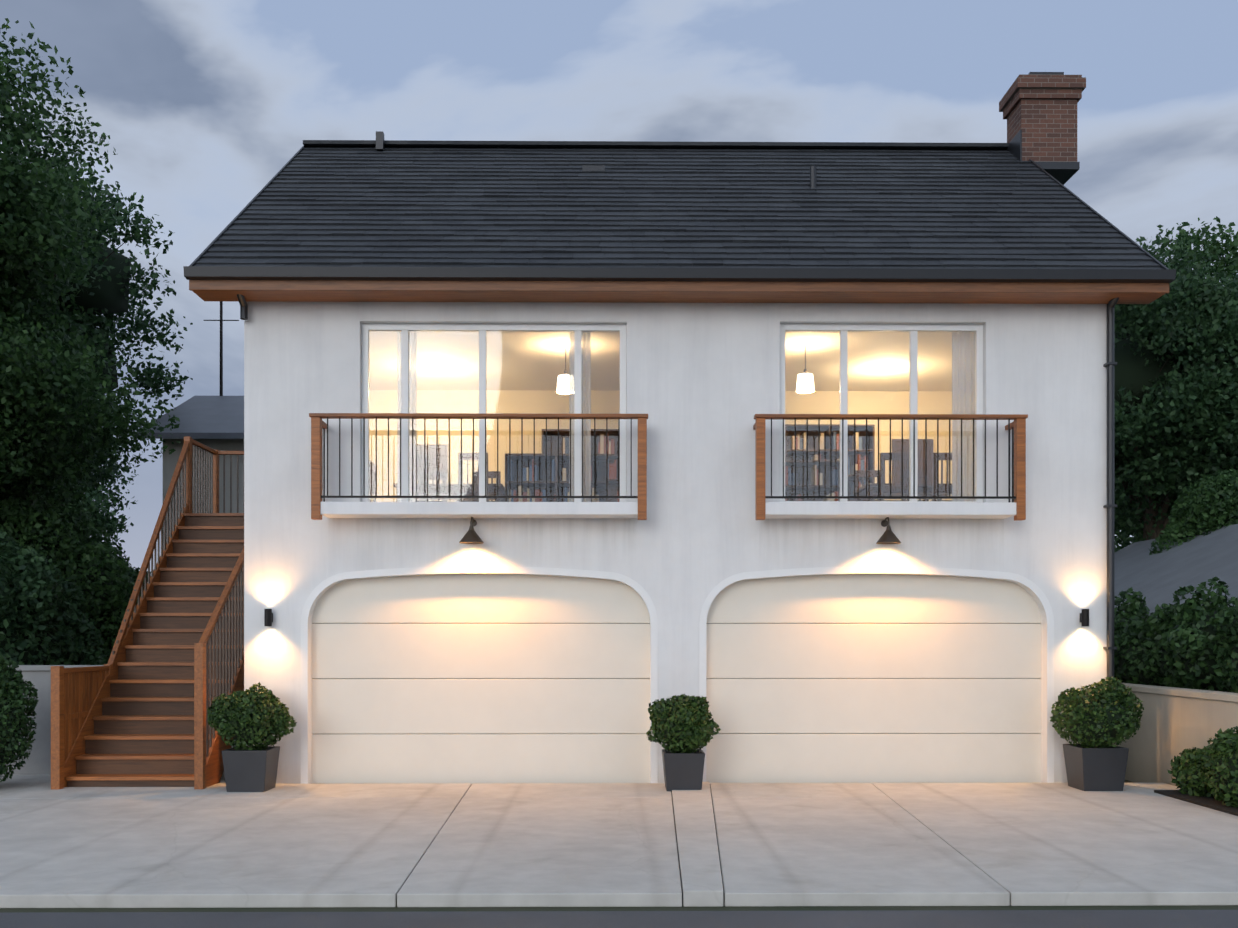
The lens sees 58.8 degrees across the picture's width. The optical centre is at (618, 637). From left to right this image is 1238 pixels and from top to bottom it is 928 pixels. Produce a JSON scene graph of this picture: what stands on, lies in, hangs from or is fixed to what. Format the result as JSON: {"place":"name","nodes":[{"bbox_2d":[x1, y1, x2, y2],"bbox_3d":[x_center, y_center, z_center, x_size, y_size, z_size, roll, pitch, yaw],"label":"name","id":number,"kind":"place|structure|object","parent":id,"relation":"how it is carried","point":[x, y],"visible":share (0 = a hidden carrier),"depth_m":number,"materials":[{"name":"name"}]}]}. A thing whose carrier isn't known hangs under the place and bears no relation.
{"place":"outdoors","nodes":[
{"label":"outdoors","id":0,"kind":"place"},
{"bbox_2d":[163,439,243,548],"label":"neighbour house walls","id":1,"kind":"structure","parent":0,"point":[170,461],"depth_m":27.85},
{"bbox_2d":[136,396,243,438],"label":"neighboring house roof","id":2,"kind":"structure","parent":1,"relation":"on","point":[210,417],"depth_m":28.63,"materials":[{"name":"grey"}]},
{"bbox_2d":[203,301,238,395],"bbox_3d":[-11.155,-8.449,31.337,1.400,3.600,1.000,0,0,-1],"label":"utility pole","id":3,"kind":"object","parent":2,"relation":"on","point":[221,320],"visible":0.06,"depth_m":31.30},
{"bbox_2d":[217,740,235,783],"bbox_3d":[-5.971,1.903,16.886,2.392,0.097,5.996,0,0,-1],"label":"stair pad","id":4,"kind":"object","parent":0,"point":[222,781],"depth_m":14.31,"materials":[{"name":"grey concrete"}]},
{"bbox_2d":[321,418,637,501],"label":"balcony balusters","id":5,"kind":"object","parent":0,"point":[323,496],"visible":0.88,"depth_m":13.50,"materials":[{"name":"black metal"}]},
{"bbox_2d":[0,910,1237,927],"bbox_3d":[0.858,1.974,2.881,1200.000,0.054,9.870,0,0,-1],"label":"road asphalt","id":6,"kind":"structure","parent":0,"point":[894,919],"depth_m":7.57,"materials":[{"name":"grey asphalt"}]},
{"bbox_2d":[0,780,1237,911],"bbox_3d":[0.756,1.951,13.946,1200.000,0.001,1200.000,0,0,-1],"label":"ground sheet","id":7,"kind":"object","parent":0,"point":[681,908],"depth_m":7.90,"materials":[{"name":"concrete"}]},
{"bbox_2d":[0,655,38,781],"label":"shrub","id":8,"kind":"object","parent":7,"relation":"on","point":[13,684],"depth_m":13.31,"materials":[{"name":"green plant"}]},
{"bbox_2d":[3,665,103,774],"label":"concrete wall","id":9,"kind":"structure","parent":7,"relation":"on","point":[38,761],"depth_m":14.82,"materials":[{"name":"grey concrete"}]},
{"bbox_2d":[0,530,107,664],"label":"bush","id":10,"kind":"object","parent":7,"relation":"on","point":[24,583],"depth_m":16.13,"materials":[{"name":"green plant"}]},
{"bbox_2d":[0,380,129,505],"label":"tree","id":11,"kind":"object","parent":7,"relation":"on","point":[105,463],"depth_m":23.22,"materials":[{"name":"green plant"}]},
{"bbox_2d":[0,472,140,664],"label":"bush","id":12,"kind":"object","parent":7,"relation":"on","point":[39,523],"depth_m":19.89,"materials":[{"name":"green plant"}]},
{"bbox_2d":[32,436,137,550],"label":"tree","id":13,"kind":"object","parent":7,"relation":"on","point":[101,519],"depth_m":53.97,"materials":[{"name":"green plant"}]},
{"bbox_2d":[0,18,181,510],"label":"tree","id":14,"kind":"object","parent":7,"relation":"on","point":[33,228],"depth_m":18.62,"materials":[{"name":"green plant"}]},
{"bbox_2d":[14,149,192,509],"bbox_3d":[-14.916,-4.840,27.293,8.835,13.598,8.754,0,0,-1],"label":"tree","id":15,"kind":"object","parent":7,"relation":"on","point":[113,217],"depth_m":27.04,"materials":[{"name":"green plant"}]},
{"bbox_2d":[89,539,150,598],"bbox_3d":[-11.611,0.117,24.329,4.062,4.651,4.146,0,0,-1],"label":"bush","id":16,"kind":"object","parent":7,"relation":"on","point":[125,559],"depth_m":24.04,"materials":[{"name":"green plant"}]},
{"bbox_2d":[51,436,243,789],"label":"stair frame rails","id":17,"kind":"object","parent":7,"relation":"on","point":[208,770],"visible":0.42,"depth_m":14.14,"materials":[{"name":"brown wood"}]},
{"bbox_2d":[64,671,104,761],"bbox_3d":[-6.866,1.163,14.093,0.040,1.439,1.265,0,0,-1],"label":"stair side panel","id":18,"kind":"object","parent":17,"relation":"attached to","point":[81,690],"visible":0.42,"depth_m":13.87,"materials":[{"name":"brown wood"}]},
{"bbox_2d":[66,513,243,779],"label":"stair treads","id":19,"kind":"object","parent":17,"relation":"attached to","point":[137,756],"visible":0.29,"depth_m":14.72,"materials":[{"name":"brown wood"}]},
{"bbox_2d":[67,516,243,786],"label":"stair risers","id":20,"kind":"object","parent":17,"relation":"attached to","point":[147,708],"visible":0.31,"depth_m":14.99,"materials":[{"name":"brown wood"}]},
{"bbox_2d":[112,444,243,756],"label":"stair balusters","id":21,"kind":"object","parent":17,"relation":"attached to","point":[223,652],"visible":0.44,"depth_m":14.91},
{"bbox_2d":[0,775,1237,907],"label":"concrete driveway","id":22,"kind":"structure","parent":7,"relation":"on","point":[615,844],"depth_m":9.71,"materials":[{"name":"grey concrete"}]},
{"bbox_2d":[222,744,279,791],"bbox_3d":[-4.469,1.526,13.348,0.539,0.850,0.539,0,0,-1],"label":"planter pot","id":23,"kind":"object","parent":22,"relation":"on","point":[247,770],"visible":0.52,"depth_m":13.11,"materials":[{"name":"black plastic"}]},
{"bbox_2d":[207,682,296,749],"bbox_3d":[-4.452,0.972,13.329,1.085,0.848,0.911,0,0,-1],"label":"potted shrub","id":24,"kind":"object","parent":23,"relation":"in","point":[219,712],"depth_m":13.10,"materials":[{"name":"green plant"}]},
{"bbox_2d":[396,784,724,905],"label":"driveway joints","id":25,"kind":"object","parent":22,"relation":"on","point":[677,850],"depth_m":9.33,"materials":[{"name":"grey"}]},
{"bbox_2d":[662,749,704,791],"bbox_3d":[0.781,1.546,13.396,0.499,0.810,0.499,0,0,-1],"label":"planter pot","id":26,"kind":"object","parent":22,"relation":"on","point":[683,771],"visible":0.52,"depth_m":13.17,"materials":[{"name":"grey concrete"}]},
{"bbox_2d":[646,694,720,752],"bbox_3d":[0.775,1.070,13.395,0.902,0.763,0.951,0,0,-1],"label":"potted shrub","id":27,"kind":"object","parent":26,"relation":"in","point":[692,710],"depth_m":13.16,"materials":[{"name":"green plant"}]},
{"bbox_2d":[1063,743,1128,790],"bbox_3d":[5.831,1.516,13.442,0.569,0.870,0.569,0,0,-1],"label":"planter pot","id":28,"kind":"object","parent":22,"relation":"on","point":[1095,768],"visible":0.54,"depth_m":13.19,"materials":[{"name":"grey concrete"}]},
{"bbox_2d":[1050,676,1143,747],"bbox_3d":[5.852,0.931,13.469,1.119,0.924,1.111,0,0,-1],"label":"potted shrub","id":29,"kind":"object","parent":28,"relation":"in","point":[1110,689],"depth_m":13.18,"materials":[{"name":"green plant"}]},
{"bbox_2d":[1154,790,1237,815],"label":"plant bed","id":30,"kind":"object","parent":22,"relation":"on","point":[1211,803],"visible":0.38,"depth_m":12.25,"materials":[{"name":"black soil"}]},
{"bbox_2d":[1114,473,1165,551],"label":"tree","id":31,"kind":"object","parent":7,"relation":"on","point":[1116,548],"depth_m":50.01,"materials":[{"name":"green plant"}]},
{"bbox_2d":[1113,691,1237,793],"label":"retaining wall","id":32,"kind":"structure","parent":7,"relation":"on","point":[1169,728],"depth_m":13.90,"materials":[{"name":"grey concrete"}]},
{"bbox_2d":[1122,683,1237,701],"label":"wall cap","id":33,"kind":"object","parent":32,"relation":"on","point":[1204,694],"depth_m":13.48,"materials":[{"name":"grey concrete"}]},
{"bbox_2d":[1168,744,1220,796],"bbox_3d":[6.718,1.698,12.688,0.605,0.956,0.886,0,0,-1],"label":"shrub","id":34,"kind":"object","parent":7,"relation":"on","point":[1195,754],"depth_m":12.58,"materials":[{"name":"green plant"}]},
{"bbox_2d":[1197,726,1237,806],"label":"shrub","id":35,"kind":"object","parent":7,"relation":"on","point":[1221,744],"depth_m":11.75,"materials":[{"name":"green plant"}]},
{"bbox_3d":[0.716,-3.049,18.245,11.000,10.000,8.600,0,0,-1],"label":"house","id":36,"kind":"object","parent":7,"relation":"on","visible":0},
{"bbox_2d":[264,609,272,625],"bbox_3d":[-4.413,-0.249,13.829,0.091,0.220,0.134,0,0,-1],"label":"wall sconce","id":37,"kind":"object","parent":36,"relation":"attached to","point":[268,617],"depth_m":13.77,"materials":[{"name":"black metal"}]},
{"bbox_2d":[459,517,483,543],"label":"wall lamp","id":38,"kind":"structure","parent":36,"relation":"attached to","point":[471,536],"depth_m":13.65,"materials":[{"name":"black metal"}]},
{"bbox_2d":[309,413,647,519],"bbox_3d":[-1.717,-2.095,13.677,4.150,1.292,0.488,0,0,-1],"label":"wooden balcony","id":39,"kind":"object","parent":36,"relation":"attached to","point":[317,423],"visible":1,"depth_m":13.44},
{"bbox_2d":[301,566,657,783],"bbox_3d":[-1.770,0.524,14.011,4.520,2.855,0.202,0,0,-1],"label":"garage door trim","id":40,"kind":"structure","parent":36,"relation":"attached to","point":[319,591],"depth_m":13.92,"materials":[{"name":"white paint"}]},
{"bbox_2d":[362,323,625,501],"bbox_3d":[-1.596,-2.819,14.154,3.376,2.376,0.260,0,0,-1],"label":"window frame","id":41,"kind":"object","parent":36,"relation":"attached to","point":[483,329],"visible":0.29,"depth_m":14.03,"materials":[{"name":"white"}]},
{"bbox_2d":[369,331,619,501],"bbox_3d":[-1.595,-2.819,14.059,3.295,2.295,0.006,0,0,-1],"label":"window glass","id":42,"kind":"object","parent":41,"relation":"in","point":[419,373],"depth_m":14.06,"materials":[{"name":"clear glass"}]},
{"bbox_2d":[369,331,951,501],"bbox_3d":[0.733,-2.757,16.395,10.394,2.817,4.300,0,0,-1],"label":"interior room","id":43,"kind":"object","parent":36,"relation":"attached to","point":[883,397],"depth_m":18.16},
{"bbox_2d":[397,331,590,501],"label":"curtains","id":44,"kind":"object","parent":43,"relation":"hanging from","point":[586,343],"depth_m":14.30,"materials":[{"name":"grey fabric"}]},
{"bbox_2d":[557,374,568,393],"bbox_3d":[-0.760,-3.604,15.632,0.260,0.230,0.260,0,0,-1],"label":"pendant shade","id":45,"kind":"object","parent":43,"relation":"hanging from","point":[561,382],"depth_m":15.53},
{"bbox_2d":[564,345,566,373],"bbox_3d":[-0.760,-3.942,15.632,0.060,0.447,0.060,0,0,-1],"label":"pendant light cord","id":46,"kind":"object","parent":43,"relation":"hanging from","point":[565,361],"depth_m":15.63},
{"bbox_2d":[369,424,951,501],"bbox_3d":[0.732,-2.451,16.581,10.380,2.200,3.910,0,0,-1],"label":"interior furniture","id":47,"kind":"object","parent":43,"relation":"in","point":[602,464],"depth_m":15.32,"materials":[{"name":"grey wood"}]},
{"bbox_2d":[796,373,813,392],"bbox_3d":[2.641,-3.604,15.563,0.260,0.230,0.260,0,0,-1],"label":"pendant shade","id":48,"kind":"object","parent":43,"relation":"hanging from","point":[801,386],"depth_m":15.47,"materials":[{"name":"white fabric"}]},
{"bbox_2d":[803,343,806,372],"bbox_3d":[2.641,-3.942,15.563,0.060,0.447,0.060,0,0,-1],"label":"pendant light cord","id":49,"kind":"object","parent":43,"relation":"hanging from","point":[805,369],"depth_m":15.56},
{"bbox_2d":[952,332,974,500],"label":"curtains","id":50,"kind":"object","parent":43,"relation":"hanging from","point":[967,440],"depth_m":14.35,"materials":[{"name":"grey fabric"}]},
{"bbox_2d":[699,566,1053,782],"bbox_3d":[3.280,0.524,14.058,4.520,2.855,0.202,0,0,-1],"label":"garage door trim","id":51,"kind":"structure","parent":36,"relation":"attached to","point":[1034,590],"depth_m":13.97,"materials":[{"name":"white paint"}]},
{"bbox_2d":[780,324,982,501],"bbox_3d":[3.359,-2.839,14.200,2.626,2.356,0.260,0,0,-1],"label":"window frame","id":52,"kind":"object","parent":36,"relation":"attached to","point":[913,330],"visible":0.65,"depth_m":14.08,"materials":[{"name":"white"}]},
{"bbox_2d":[785,331,975,500],"bbox_3d":[3.360,-2.839,14.104,2.545,2.275,0.006,0,0,-1],"label":"window glass","id":53,"kind":"object","parent":52,"relation":"in","point":[850,347],"depth_m":14.11,"materials":[{"name":"clear glass"}]},
{"bbox_2d":[876,517,900,543],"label":"wall lamp","id":54,"kind":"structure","parent":36,"relation":"attached to","point":[888,536],"depth_m":13.71,"materials":[{"name":"black metal"}]},
{"bbox_2d":[753,414,1027,520],"bbox_3d":[3.348,-2.095,13.723,3.360,1.292,0.488,0,0,-1],"label":"wooden balcony","id":55,"kind":"object","parent":36,"relation":"attached to","point":[1018,423],"visible":1,"depth_m":13.49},
{"bbox_2d":[765,502,1015,518],"bbox_3d":[3.348,-1.586,13.743,3.120,0.155,0.448,0,0,-1],"label":"balcony ledge","id":56,"kind":"object","parent":55,"relation":"attached to","point":[890,510],"visible":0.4,"depth_m":13.52,"materials":[{"name":"white paint"}]},
{"bbox_2d":[765,418,1015,501],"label":"balcony balusters","id":57,"kind":"object","parent":55,"relation":"attached to","point":[1009,497],"visible":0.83,"depth_m":13.54,"materials":[{"name":"black metal"}]},
{"bbox_2d":[1080,609,1088,625],"bbox_3d":[5.906,-0.249,13.924,0.091,0.220,0.134,0,0,-1],"label":"wall sconce","id":58,"kind":"object","parent":36,"relation":"attached to","point":[1084,617],"depth_m":13.87,"materials":[{"name":"black metal"}]},
{"bbox_2d":[0,0,1237,582],"label":"sky","id":59,"kind":"structure","parent":0,"point":[200,104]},
{"bbox_2d":[244,302,1106,783],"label":"house wall","id":60,"kind":"structure","parent":0,"point":[702,384],"depth_m":13.95,"materials":[{"name":"white paint"}]},
{"bbox_2d":[320,502,637,517],"bbox_3d":[-1.717,-1.586,13.697,3.910,0.155,0.448,0,0,-1],"label":"balcony ledge","id":61,"kind":"object","parent":60,"relation":"attached to","point":[479,509],"visible":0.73,"depth_m":13.48,"materials":[{"name":"white paint"}]},
{"bbox_2d":[312,574,649,783],"bbox_3d":[-1.771,0.531,14.120,4.430,2.840,0.064,0,0,-1],"label":"garage door","id":62,"kind":"structure","parent":60,"relation":"in","point":[480,678],"depth_m":14.09,"materials":[{"name":"paint"}]},
{"bbox_2d":[194,140,1161,268],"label":"house roof","id":63,"kind":"structure","parent":60,"relation":"on","point":[417,203],"depth_m":15.54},
{"bbox_2d":[189,280,1168,303],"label":"roof fascia","id":64,"kind":"structure","parent":63,"relation":"attached to","point":[666,292],"depth_m":13.48,"materials":[{"name":"brown wood"}]},
{"bbox_2d":[999,74,1085,161],"bbox_3d":[7.036,-8.424,18.279,1.120,1.510,0.850,0,0,-1],"label":"house chimney","id":65,"kind":"object","parent":63,"relation":"on","point":[1039,111],"visible":0.9,"depth_m":17.95,"materials":[{"name":"brown brick"}]},
{"bbox_2d":[1006,72,1079,184],"bbox_3d":[7.036,-8.474,18.279,0.970,1.650,0.700,0,0,-1],"label":"flashing","id":66,"kind":"object","parent":65,"relation":"attached to","point":[1063,173],"visible":0.27,"depth_m":18.02,"materials":[{"name":"black metal"}]},
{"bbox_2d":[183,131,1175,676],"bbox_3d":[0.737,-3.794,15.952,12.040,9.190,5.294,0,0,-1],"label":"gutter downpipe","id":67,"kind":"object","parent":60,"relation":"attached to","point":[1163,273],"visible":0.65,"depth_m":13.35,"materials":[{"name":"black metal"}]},
{"bbox_2d":[706,574,1041,782],"bbox_3d":[3.279,0.531,14.167,4.430,2.840,0.064,0,0,-1],"label":"garage door","id":68,"kind":"structure","parent":60,"relation":"in","point":[872,678],"depth_m":14.14,"materials":[{"name":"paint"}]},
{"bbox_2d":[509,432,867,501],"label":"interior books","id":69,"kind":"object","parent":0,"point":[530,474],"depth_m":17.29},
{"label":"raised ground","id":70,"kind":"structure","parent":0,"visible":0},
{"bbox_2d":[1114,222,1237,551],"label":"tree","id":71,"kind":"object","parent":70,"relation":"on","point":[1195,311],"depth_m":24.24,"materials":[{"name":"green plant"}]},
{"bbox_2d":[1114,577,1237,692],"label":"hedge","id":72,"kind":"object","parent":70,"relation":"on","point":[1167,625],"depth_m":14.31,"materials":[{"name":"green plant"}]},
{"bbox_2d":[1114,524,1237,621],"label":"neighbour garage roof","id":73,"kind":"structure","parent":70,"relation":"on","point":[1155,579],"depth_m":20.14,"materials":[{"name":"grey"}]},
{"bbox_2d":[1114,216,1237,545],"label":"tree","id":74,"kind":"object","parent":70,"relation":"on","point":[1228,262],"depth_m":31.59,"materials":[{"name":"green plant"}]},
{"bbox_2d":[1148,468,1237,554],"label":"bush","id":75,"kind":"object","parent":70,"relation":"on","point":[1206,506],"depth_m":22.17,"materials":[{"name":"green plant"}]}
]}

